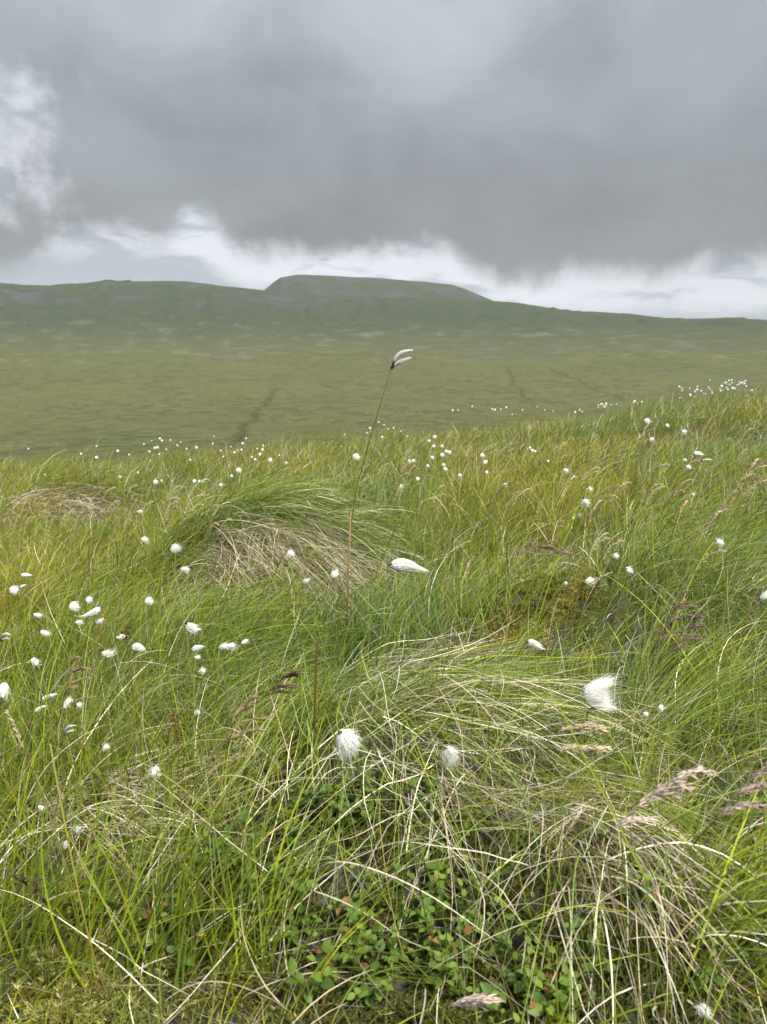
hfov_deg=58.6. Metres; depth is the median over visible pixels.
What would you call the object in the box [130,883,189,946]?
bilberry sprig
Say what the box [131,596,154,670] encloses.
cotton grass
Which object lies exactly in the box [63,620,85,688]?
cotton grass
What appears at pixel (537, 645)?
cotton grass
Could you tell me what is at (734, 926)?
grass tussock
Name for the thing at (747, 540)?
grass tussock
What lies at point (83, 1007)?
moss
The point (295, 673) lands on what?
seeding grass
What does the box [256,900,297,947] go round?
bilberry sprig
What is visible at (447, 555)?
seeding grass
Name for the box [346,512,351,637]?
rush stalk
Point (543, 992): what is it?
bilberry sprig
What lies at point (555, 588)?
moss
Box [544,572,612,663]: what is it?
seeding grass
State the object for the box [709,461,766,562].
seeding grass
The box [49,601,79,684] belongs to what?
cotton grass
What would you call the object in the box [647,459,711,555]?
grass
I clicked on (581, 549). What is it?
seeding grass
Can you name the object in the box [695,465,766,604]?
seeding grass
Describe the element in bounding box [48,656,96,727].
seeding grass
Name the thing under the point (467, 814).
bilberry sprig
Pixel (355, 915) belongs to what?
bilberry sprig
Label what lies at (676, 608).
seeding grass
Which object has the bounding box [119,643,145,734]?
cotton grass
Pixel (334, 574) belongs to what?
cotton grass
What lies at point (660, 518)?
seeding grass
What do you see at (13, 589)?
cotton grass
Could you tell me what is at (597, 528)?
seeding grass
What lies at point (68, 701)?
cotton grass
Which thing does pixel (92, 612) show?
cotton grass
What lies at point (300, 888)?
bilberry sprig
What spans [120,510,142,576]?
cotton grass
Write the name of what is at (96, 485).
grass tussock
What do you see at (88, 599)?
cotton grass
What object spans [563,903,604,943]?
bilberry sprig
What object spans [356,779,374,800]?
bilberry sprig
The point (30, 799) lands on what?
bilberry sprig
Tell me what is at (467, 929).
bilberry sprig
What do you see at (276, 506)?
grass tussock
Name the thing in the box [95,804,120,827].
bilberry sprig
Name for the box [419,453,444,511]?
cotton grass
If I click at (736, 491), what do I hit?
seeding grass
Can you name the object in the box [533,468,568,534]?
cotton grass
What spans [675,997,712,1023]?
cotton grass
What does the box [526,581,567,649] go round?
cotton grass
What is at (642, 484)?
seeding grass
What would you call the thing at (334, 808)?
bilberry sprig
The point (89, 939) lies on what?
rush stalk
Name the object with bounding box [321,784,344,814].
bilberry sprig
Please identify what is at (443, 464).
cotton grass
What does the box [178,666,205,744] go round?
cotton grass
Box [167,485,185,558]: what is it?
seeding grass
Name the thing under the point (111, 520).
seeding grass
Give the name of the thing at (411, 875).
bilberry sprig
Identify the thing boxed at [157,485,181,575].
seeding grass
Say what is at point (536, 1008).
bilberry sprig
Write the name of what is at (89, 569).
seeding grass
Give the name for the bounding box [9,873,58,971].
seeding grass
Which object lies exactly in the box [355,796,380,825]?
bilberry sprig
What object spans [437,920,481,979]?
bilberry sprig
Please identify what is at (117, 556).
seeding grass
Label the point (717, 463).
seeding grass
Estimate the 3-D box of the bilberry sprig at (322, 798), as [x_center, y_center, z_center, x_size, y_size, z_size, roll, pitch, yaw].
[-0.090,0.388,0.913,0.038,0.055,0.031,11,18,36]
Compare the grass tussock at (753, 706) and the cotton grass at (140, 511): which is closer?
the grass tussock at (753, 706)
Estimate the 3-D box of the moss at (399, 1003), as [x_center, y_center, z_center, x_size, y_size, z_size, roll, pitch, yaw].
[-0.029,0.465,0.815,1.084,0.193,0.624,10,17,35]
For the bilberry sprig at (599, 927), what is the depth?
0.70 m
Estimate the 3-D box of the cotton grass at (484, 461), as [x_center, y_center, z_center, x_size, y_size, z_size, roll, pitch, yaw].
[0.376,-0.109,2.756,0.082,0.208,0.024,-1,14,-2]
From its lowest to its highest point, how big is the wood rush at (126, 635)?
0.312 m
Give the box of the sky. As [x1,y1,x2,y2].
[0,0,766,319]
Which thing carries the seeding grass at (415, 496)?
on the ground at (398, 985)
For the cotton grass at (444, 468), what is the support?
on the ground at (398, 985)
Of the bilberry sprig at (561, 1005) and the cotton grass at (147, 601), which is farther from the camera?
the cotton grass at (147, 601)
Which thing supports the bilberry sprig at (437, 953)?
on the ground at (398, 985)
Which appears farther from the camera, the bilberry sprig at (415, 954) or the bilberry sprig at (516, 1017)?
the bilberry sprig at (415, 954)
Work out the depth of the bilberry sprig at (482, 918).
0.76 m
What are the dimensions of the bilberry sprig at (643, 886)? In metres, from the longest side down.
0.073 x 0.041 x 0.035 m
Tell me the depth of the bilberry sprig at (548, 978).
0.69 m
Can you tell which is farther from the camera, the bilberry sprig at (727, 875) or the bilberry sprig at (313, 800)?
the bilberry sprig at (313, 800)
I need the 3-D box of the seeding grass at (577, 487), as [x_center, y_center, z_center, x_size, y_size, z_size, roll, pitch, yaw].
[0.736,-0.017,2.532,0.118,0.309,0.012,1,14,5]
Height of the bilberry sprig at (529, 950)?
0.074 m
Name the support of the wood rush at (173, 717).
on the ground at (398, 985)
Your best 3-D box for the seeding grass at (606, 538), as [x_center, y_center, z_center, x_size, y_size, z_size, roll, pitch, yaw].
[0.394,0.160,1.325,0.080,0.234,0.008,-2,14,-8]
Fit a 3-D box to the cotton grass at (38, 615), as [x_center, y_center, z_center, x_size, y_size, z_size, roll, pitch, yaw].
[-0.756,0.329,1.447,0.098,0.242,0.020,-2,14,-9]
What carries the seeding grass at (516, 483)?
on the ground at (398, 985)
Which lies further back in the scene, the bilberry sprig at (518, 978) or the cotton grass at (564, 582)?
the cotton grass at (564, 582)
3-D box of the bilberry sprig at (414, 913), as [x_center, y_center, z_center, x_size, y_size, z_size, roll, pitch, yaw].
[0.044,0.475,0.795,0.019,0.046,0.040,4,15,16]
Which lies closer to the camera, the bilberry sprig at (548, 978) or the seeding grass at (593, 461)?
the bilberry sprig at (548, 978)
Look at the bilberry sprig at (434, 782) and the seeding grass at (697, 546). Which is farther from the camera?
the seeding grass at (697, 546)
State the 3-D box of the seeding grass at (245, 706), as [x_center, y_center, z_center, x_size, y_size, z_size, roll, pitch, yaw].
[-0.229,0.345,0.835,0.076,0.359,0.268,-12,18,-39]
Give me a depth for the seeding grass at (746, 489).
1.95 m
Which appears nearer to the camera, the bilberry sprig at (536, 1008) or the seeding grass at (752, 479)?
the bilberry sprig at (536, 1008)
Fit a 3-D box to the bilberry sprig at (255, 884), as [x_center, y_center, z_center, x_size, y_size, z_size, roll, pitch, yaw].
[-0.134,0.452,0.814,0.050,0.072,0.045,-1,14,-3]
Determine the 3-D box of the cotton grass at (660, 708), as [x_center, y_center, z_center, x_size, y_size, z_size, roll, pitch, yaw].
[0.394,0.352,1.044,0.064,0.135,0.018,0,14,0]
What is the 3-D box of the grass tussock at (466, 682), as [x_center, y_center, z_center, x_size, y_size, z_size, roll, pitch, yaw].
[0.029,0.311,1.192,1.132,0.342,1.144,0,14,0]
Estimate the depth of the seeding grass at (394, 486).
2.72 m
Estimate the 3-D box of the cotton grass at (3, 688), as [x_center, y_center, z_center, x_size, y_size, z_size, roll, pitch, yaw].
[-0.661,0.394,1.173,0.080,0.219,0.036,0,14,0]
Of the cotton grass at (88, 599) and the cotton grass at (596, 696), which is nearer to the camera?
the cotton grass at (596, 696)
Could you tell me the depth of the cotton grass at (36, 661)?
1.27 m
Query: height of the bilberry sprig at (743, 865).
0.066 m
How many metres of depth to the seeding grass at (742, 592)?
1.30 m
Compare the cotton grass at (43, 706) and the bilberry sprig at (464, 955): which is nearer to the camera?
the bilberry sprig at (464, 955)
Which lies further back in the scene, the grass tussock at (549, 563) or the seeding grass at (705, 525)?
the grass tussock at (549, 563)
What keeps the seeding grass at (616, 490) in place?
on the ground at (398, 985)
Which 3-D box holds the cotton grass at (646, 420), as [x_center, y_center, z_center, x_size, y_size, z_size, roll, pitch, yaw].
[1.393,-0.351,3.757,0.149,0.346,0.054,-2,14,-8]
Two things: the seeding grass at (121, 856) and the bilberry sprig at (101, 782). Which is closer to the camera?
the seeding grass at (121, 856)
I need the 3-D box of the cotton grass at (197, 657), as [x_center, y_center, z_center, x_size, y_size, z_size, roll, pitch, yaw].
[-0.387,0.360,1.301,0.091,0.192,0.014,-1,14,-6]
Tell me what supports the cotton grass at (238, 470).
on the grass tussock at (276, 506)
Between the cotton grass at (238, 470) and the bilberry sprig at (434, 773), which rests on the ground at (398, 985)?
the bilberry sprig at (434, 773)
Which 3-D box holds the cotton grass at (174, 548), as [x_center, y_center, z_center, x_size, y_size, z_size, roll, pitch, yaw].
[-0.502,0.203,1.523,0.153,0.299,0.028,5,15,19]
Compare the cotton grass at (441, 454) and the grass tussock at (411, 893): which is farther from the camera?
the cotton grass at (441, 454)
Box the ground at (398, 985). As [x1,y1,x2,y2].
[0,417,766,1023]
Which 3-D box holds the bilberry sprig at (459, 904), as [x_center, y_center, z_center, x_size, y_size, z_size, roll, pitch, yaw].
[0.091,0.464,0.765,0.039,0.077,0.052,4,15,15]
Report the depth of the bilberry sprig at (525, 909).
0.76 m
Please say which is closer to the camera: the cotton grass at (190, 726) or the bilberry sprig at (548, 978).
the bilberry sprig at (548, 978)
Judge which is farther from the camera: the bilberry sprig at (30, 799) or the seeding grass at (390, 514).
the seeding grass at (390, 514)
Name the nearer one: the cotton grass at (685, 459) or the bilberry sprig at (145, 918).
the bilberry sprig at (145, 918)
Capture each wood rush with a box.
[117,626,145,781]
[169,710,188,828]
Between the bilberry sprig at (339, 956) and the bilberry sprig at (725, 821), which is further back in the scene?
the bilberry sprig at (725, 821)
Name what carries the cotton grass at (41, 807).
on the ground at (398, 985)
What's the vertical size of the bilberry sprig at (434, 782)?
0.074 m
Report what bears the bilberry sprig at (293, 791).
on the ground at (398, 985)
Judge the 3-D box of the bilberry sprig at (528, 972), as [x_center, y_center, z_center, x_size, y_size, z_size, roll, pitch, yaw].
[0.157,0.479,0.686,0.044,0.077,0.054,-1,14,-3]
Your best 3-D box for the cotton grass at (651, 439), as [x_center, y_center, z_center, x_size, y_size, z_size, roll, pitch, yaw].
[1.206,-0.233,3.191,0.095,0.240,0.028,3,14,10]
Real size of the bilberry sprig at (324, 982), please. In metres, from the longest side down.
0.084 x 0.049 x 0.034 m
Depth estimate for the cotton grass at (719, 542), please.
1.33 m
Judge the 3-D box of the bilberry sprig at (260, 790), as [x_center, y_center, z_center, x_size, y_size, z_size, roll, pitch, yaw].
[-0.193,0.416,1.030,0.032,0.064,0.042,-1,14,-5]
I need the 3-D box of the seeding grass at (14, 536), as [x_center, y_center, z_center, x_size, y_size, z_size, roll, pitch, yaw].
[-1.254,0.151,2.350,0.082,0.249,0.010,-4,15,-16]
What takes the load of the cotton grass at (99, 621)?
on the ground at (398, 985)
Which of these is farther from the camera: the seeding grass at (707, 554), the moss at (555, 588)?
the moss at (555, 588)
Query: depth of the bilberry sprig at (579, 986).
0.67 m
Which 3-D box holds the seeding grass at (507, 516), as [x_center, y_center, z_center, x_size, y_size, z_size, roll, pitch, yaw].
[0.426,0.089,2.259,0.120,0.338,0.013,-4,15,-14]
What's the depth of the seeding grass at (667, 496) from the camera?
1.46 m
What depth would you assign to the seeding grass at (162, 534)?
1.99 m
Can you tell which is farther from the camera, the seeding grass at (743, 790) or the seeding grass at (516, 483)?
the seeding grass at (516, 483)
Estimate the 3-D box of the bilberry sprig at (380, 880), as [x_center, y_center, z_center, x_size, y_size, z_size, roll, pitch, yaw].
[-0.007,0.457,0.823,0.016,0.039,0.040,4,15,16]
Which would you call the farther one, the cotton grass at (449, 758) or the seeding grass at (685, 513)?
the seeding grass at (685, 513)
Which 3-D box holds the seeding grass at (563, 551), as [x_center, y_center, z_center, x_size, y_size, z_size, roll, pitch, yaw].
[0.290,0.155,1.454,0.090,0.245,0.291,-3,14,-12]
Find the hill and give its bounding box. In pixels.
[0,275,766,331]
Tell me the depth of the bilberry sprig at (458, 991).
0.69 m
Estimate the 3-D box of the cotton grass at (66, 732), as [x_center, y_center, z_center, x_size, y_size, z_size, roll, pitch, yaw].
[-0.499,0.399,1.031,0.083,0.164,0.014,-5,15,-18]
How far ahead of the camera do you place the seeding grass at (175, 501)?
2.03 m
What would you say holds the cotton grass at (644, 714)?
on the ground at (398, 985)
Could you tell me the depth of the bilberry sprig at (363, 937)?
0.73 m
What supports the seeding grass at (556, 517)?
on the ground at (398, 985)
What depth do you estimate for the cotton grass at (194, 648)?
1.23 m
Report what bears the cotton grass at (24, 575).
on the ground at (398, 985)
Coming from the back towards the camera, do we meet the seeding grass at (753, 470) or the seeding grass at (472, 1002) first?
the seeding grass at (753, 470)
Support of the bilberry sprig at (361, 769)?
on the ground at (398, 985)
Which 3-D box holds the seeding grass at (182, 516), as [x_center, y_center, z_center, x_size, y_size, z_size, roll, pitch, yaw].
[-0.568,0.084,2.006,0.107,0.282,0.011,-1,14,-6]
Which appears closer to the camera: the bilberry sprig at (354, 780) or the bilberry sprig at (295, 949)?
the bilberry sprig at (295, 949)
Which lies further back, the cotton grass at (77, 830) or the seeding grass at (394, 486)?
the seeding grass at (394, 486)
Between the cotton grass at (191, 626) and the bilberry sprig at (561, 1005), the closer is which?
the bilberry sprig at (561, 1005)
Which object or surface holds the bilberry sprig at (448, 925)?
on the ground at (398, 985)
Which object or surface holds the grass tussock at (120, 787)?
on the ground at (398, 985)
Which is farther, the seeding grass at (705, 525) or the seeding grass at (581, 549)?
the seeding grass at (581, 549)
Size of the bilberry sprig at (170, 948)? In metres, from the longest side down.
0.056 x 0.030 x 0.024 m
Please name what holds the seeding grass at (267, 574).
on the ground at (398, 985)
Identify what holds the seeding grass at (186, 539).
on the ground at (398, 985)
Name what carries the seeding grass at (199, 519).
on the ground at (398, 985)
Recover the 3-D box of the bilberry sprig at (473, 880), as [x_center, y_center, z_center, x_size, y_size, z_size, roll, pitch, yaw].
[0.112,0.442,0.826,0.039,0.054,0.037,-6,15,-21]
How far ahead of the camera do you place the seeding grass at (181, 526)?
2.08 m
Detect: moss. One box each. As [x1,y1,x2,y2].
[0,467,690,703]
[0,862,381,1023]
[23,714,764,1023]
[412,599,607,680]
[428,565,643,678]
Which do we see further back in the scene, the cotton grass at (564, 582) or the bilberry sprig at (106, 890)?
the cotton grass at (564, 582)
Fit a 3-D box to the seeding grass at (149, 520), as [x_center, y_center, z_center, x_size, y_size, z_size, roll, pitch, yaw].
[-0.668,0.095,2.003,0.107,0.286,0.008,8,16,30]
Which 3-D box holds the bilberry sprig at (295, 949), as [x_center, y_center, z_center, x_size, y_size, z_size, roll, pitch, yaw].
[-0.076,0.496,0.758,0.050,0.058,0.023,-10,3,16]
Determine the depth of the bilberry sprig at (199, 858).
0.87 m
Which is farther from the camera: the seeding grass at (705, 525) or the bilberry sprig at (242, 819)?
the seeding grass at (705, 525)
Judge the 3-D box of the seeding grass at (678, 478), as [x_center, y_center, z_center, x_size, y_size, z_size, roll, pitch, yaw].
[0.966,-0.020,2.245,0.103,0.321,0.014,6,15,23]
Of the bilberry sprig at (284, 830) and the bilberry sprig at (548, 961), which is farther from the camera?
the bilberry sprig at (284, 830)
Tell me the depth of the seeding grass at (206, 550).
1.95 m
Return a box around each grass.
[0,380,766,515]
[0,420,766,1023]
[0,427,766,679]
[0,573,32,616]
[0,584,26,651]
[0,586,19,605]
[0,633,10,642]
[0,681,8,707]
[2,655,40,750]
[3,517,8,585]
[5,629,52,731]
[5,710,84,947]
[9,521,26,576]
[9,612,41,701]
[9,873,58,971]
[19,705,46,780]
[20,516,34,571]
[21,693,59,794]
[33,805,46,835]
[35,725,75,799]
[44,702,83,804]
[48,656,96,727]
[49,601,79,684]
[51,510,75,570]
[55,697,72,794]
[57,593,93,703]
[58,841,67,866]
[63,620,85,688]
[68,825,84,834]
[71,511,86,585]
[71,617,105,686]
[77,606,104,702]
[78,649,116,731]
[81,538,90,647]
[85,634,128,723]
[89,744,110,781]
[90,507,117,564]
[92,513,101,605]
[102,519,126,583]
[106,541,119,619]
[106,843,154,943]
[111,501,119,558]
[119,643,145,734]
[119,765,162,850]
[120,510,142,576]
[121,519,131,591]
[121,537,147,602]
[126,493,137,560]
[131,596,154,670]
[133,501,150,580]
[136,565,189,678]
[141,543,181,644]
[142,479,157,529]
[146,498,163,584]
[149,497,179,591]
[156,500,176,585]
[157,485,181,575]
[159,506,177,582]
[160,620,202,705]
[161,655,200,741]
[162,645,203,742]
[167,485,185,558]
[173,508,194,600]
[174,493,204,571]
[175,479,208,591]
[175,852,196,975]
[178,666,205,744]
[178,694,273,840]
[179,708,200,766]
[180,481,205,558]
[182,641,229,740]
[185,504,203,575]
[192,643,236,748]
[193,483,227,577]
[202,501,231,586]
[204,523,216,593]
[207,639,249,725]
[208,549,241,661]
[209,518,231,575]
[221,468,240,524]
[231,669,301,742]
[235,531,256,639]
[246,539,284,654]
[255,548,294,638]
[256,458,271,504]
[269,578,309,662]
[282,547,318,647]
[290,569,338,689]
[322,558,431,627]
[334,686,364,767]
[339,453,359,489]
[350,349,412,536]
[366,524,398,630]
[383,473,409,531]
[384,483,404,571]
[403,497,435,573]
[406,477,433,531]
[415,466,447,527]
[415,493,446,559]
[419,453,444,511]
[424,735,463,771]
[426,463,445,507]
[430,541,469,590]
[439,991,504,1023]
[466,460,486,509]
[466,481,521,609]
[480,482,506,549]
[486,539,558,590]
[495,488,530,569]
[506,541,574,606]
[510,639,543,675]
[515,496,590,626]
[526,512,581,644]
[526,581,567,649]
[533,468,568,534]
[533,486,592,638]
[536,451,560,507]
[539,721,608,774]
[540,742,613,785]
[543,459,598,575]
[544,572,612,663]
[546,475,576,584]
[550,577,597,655]
[562,471,601,544]
[563,537,609,649]
[564,467,599,535]
[564,489,618,593]
[567,495,617,608]
[569,500,602,631]
[571,533,608,637]
[571,552,619,645]
[574,486,627,593]
[576,540,623,654]
[582,482,630,602]
[583,672,621,763]
[587,565,633,648]
[587,764,717,914]
[591,604,625,653]
[611,482,662,596]
[614,517,656,640]
[616,710,648,767]
[619,703,664,776]
[620,486,664,591]
[625,418,649,470]
[625,428,688,534]
[625,488,681,614]
[626,465,666,537]
[628,464,669,521]
[633,437,653,472]
[634,493,694,582]
[636,424,669,469]
[645,458,686,540]
[645,478,692,581]
[645,487,686,555]
[646,520,699,612]
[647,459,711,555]
[648,590,696,682]
[649,465,691,539]
[649,521,714,669]
[655,614,705,688]
[656,538,724,683]
[659,500,687,609]
[659,548,726,673]
[662,460,698,515]
[664,451,703,534]
[669,509,727,641]
[670,459,709,604]
[673,505,734,635]
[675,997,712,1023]
[686,462,718,531]
[687,486,755,611]
[693,762,766,886]
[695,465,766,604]
[695,474,766,612]
[700,473,755,591]
[706,462,751,539]
[707,589,766,678]
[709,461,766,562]
[713,480,765,576]
[718,498,766,613]
[723,557,766,651]
[728,458,759,529]
[734,464,761,537]
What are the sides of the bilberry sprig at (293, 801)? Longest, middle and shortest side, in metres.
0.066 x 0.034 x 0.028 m
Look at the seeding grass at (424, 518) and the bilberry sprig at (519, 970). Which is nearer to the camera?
the bilberry sprig at (519, 970)
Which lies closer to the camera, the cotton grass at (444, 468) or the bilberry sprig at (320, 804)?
the bilberry sprig at (320, 804)
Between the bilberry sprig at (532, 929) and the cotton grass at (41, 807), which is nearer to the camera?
the bilberry sprig at (532, 929)
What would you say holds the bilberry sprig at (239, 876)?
on the ground at (398, 985)
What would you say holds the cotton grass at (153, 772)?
on the ground at (398, 985)
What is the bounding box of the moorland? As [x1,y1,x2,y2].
[0,323,766,467]
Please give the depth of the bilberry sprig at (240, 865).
0.86 m
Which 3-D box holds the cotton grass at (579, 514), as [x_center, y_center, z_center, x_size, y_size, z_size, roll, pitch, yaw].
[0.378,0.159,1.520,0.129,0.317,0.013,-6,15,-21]
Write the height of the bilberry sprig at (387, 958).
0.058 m
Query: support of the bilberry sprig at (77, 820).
on the ground at (398, 985)
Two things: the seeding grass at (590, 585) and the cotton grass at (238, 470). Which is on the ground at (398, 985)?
the seeding grass at (590, 585)
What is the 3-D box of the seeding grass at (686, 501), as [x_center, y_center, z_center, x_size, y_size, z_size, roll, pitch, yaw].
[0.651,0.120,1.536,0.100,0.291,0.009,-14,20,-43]
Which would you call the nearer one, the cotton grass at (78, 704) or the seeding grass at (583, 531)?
the cotton grass at (78, 704)
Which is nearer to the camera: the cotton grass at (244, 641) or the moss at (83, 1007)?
the moss at (83, 1007)
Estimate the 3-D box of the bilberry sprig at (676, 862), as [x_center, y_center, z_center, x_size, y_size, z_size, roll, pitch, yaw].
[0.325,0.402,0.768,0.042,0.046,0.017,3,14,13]
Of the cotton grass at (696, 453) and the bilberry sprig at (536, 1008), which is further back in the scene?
the cotton grass at (696, 453)
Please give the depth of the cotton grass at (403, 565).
1.47 m
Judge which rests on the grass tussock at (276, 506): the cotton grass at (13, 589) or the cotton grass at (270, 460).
the cotton grass at (270, 460)
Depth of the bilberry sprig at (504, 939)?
0.72 m
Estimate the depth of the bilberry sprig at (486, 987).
0.67 m
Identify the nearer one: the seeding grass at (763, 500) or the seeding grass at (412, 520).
the seeding grass at (763, 500)
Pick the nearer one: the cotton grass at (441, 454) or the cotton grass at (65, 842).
the cotton grass at (65, 842)
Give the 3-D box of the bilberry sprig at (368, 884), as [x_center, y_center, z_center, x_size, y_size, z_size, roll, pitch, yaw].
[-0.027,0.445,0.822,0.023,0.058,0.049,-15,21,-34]
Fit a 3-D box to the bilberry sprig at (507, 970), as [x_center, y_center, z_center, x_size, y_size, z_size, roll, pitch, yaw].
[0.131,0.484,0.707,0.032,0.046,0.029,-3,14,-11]
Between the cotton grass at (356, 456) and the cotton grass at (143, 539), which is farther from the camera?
the cotton grass at (356, 456)
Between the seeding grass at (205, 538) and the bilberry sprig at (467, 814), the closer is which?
the bilberry sprig at (467, 814)
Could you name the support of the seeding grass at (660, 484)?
on the ground at (398, 985)
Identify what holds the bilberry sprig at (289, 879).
on the ground at (398, 985)
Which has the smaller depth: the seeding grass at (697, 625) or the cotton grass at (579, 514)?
the seeding grass at (697, 625)
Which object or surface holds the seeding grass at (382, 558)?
on the ground at (398, 985)
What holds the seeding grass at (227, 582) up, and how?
on the ground at (398, 985)
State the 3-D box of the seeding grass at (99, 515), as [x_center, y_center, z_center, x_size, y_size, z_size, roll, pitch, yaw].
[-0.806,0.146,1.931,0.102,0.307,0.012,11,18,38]
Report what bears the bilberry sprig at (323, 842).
on the ground at (398, 985)
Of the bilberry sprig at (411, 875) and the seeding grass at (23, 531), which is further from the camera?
the seeding grass at (23, 531)
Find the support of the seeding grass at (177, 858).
on the ground at (398, 985)
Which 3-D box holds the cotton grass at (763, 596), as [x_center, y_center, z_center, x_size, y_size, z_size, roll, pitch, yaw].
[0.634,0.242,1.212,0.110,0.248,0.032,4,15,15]
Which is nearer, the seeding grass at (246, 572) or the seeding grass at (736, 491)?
the seeding grass at (736, 491)
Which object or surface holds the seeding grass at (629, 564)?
on the ground at (398, 985)
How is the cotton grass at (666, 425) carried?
on the ground at (398, 985)
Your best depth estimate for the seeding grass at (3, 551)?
2.23 m
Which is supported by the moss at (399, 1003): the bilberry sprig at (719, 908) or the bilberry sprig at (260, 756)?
the bilberry sprig at (260, 756)
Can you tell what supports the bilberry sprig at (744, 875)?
on the ground at (398, 985)
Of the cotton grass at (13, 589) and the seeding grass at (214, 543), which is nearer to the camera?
the cotton grass at (13, 589)
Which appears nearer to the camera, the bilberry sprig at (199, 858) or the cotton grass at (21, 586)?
the bilberry sprig at (199, 858)
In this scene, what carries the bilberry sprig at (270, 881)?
on the ground at (398, 985)
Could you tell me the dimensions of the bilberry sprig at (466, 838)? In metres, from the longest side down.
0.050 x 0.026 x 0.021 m
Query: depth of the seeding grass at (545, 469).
2.65 m
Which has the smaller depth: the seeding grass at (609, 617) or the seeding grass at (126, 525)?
the seeding grass at (609, 617)
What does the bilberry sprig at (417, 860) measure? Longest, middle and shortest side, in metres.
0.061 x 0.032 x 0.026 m
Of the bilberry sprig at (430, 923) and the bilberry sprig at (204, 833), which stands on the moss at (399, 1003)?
the bilberry sprig at (204, 833)
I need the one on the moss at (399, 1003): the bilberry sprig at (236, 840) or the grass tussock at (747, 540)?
the bilberry sprig at (236, 840)
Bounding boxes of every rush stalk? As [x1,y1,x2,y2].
[49,744,104,985]
[313,640,317,781]
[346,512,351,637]
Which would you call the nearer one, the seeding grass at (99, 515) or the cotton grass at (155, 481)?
the seeding grass at (99, 515)
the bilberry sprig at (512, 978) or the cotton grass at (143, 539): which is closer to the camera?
the bilberry sprig at (512, 978)
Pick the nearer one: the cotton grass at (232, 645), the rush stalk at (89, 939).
the rush stalk at (89, 939)
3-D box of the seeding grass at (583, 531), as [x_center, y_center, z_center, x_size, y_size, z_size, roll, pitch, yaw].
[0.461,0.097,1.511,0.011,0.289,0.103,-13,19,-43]
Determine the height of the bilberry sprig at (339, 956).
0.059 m
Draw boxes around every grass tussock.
[0,448,176,538]
[0,524,393,778]
[0,650,298,968]
[0,704,481,1023]
[72,453,445,624]
[104,594,766,1010]
[114,641,764,1023]
[357,705,766,1023]
[428,656,766,1023]
[478,522,629,595]
[565,530,766,800]
[584,459,766,675]
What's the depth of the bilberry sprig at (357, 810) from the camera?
0.89 m
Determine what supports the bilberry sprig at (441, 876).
on the ground at (398, 985)
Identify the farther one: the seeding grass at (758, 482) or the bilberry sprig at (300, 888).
the seeding grass at (758, 482)
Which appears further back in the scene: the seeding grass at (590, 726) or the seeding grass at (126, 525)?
the seeding grass at (126, 525)
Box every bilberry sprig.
[13,789,40,827]
[61,814,80,824]
[64,892,90,929]
[78,885,109,936]
[81,769,110,817]
[86,866,123,901]
[92,881,120,916]
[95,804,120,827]
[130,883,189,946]
[132,904,145,934]
[160,893,194,935]
[166,944,187,956]
[176,940,195,972]
[185,846,207,887]
[191,827,217,864]
[196,808,248,860]
[222,841,250,867]
[224,837,251,878]
[227,836,258,875]
[231,858,259,898]
[237,813,266,851]
[245,770,265,805]
[251,854,292,903]
[255,738,268,774]
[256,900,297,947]
[259,848,286,905]
[265,856,296,903]
[275,836,311,875]
[276,891,322,948]
[278,808,308,848]
[279,790,309,823]
[279,818,302,850]
[286,957,334,1008]
[288,762,304,798]
[288,935,334,974]
[293,878,318,902]
[295,782,316,807]
[298,783,333,814]
[299,785,320,819]
[307,931,341,983]
[311,787,342,829]
[316,820,333,863]
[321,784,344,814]
[321,944,355,970]
[326,786,357,840]
[327,790,346,813]
[327,889,364,914]
[337,758,369,799]
[340,905,383,957]
[340,918,371,990]
[341,913,377,950]
[345,782,378,828]
[346,777,373,821]
[346,864,376,894]
[346,907,374,928]
[347,939,393,1007]
[351,753,375,785]
[351,777,364,787]
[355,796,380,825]
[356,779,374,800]
[361,931,380,963]
[365,775,393,814]
[372,868,388,898]
[375,920,409,963]
[380,923,408,979]
[392,863,414,893]
[394,900,419,934]
[402,775,438,815]
[405,895,450,923]
[408,928,424,973]
[409,843,427,879]
[409,901,424,923]
[413,909,462,937]
[414,842,467,904]
[414,868,451,917]
[416,897,440,948]
[421,763,440,805]
[424,954,452,1001]
[425,929,449,975]
[433,930,458,977]
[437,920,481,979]
[446,961,469,1010]
[449,795,489,851]
[449,878,482,944]
[450,831,469,860]
[456,900,506,963]
[463,845,490,887]
[466,906,501,940]
[466,964,515,1010]
[480,976,506,1002]
[485,912,515,968]
[488,1008,524,1023]
[489,891,534,921]
[491,985,526,1023]
[497,958,522,989]
[501,963,528,1000]
[505,907,551,947]
[505,950,524,985]
[511,962,537,997]
[513,949,562,1023]
[516,934,557,1022]
[519,976,567,1020]
[520,940,549,963]
[521,935,553,996]
[523,964,546,999]
[537,945,565,973]
[541,980,596,1023]
[546,969,579,1019]
[548,939,616,992]
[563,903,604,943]
[565,971,589,1003]
[578,922,606,961]
[590,810,618,854]
[594,939,619,976]
[623,870,663,920]
[658,854,694,881]
[684,936,723,994]
[686,882,723,926]
[703,782,744,833]
[711,794,744,845]
[717,849,738,894]
[719,938,766,969]
[728,864,753,900]
[733,847,753,884]
[741,798,762,839]
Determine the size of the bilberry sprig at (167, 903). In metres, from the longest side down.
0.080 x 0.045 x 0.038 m
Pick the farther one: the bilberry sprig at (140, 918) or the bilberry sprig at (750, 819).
the bilberry sprig at (750, 819)
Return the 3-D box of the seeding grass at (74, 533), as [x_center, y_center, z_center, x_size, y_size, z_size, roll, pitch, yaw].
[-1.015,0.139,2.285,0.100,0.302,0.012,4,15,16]
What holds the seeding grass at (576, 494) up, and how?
on the ground at (398, 985)

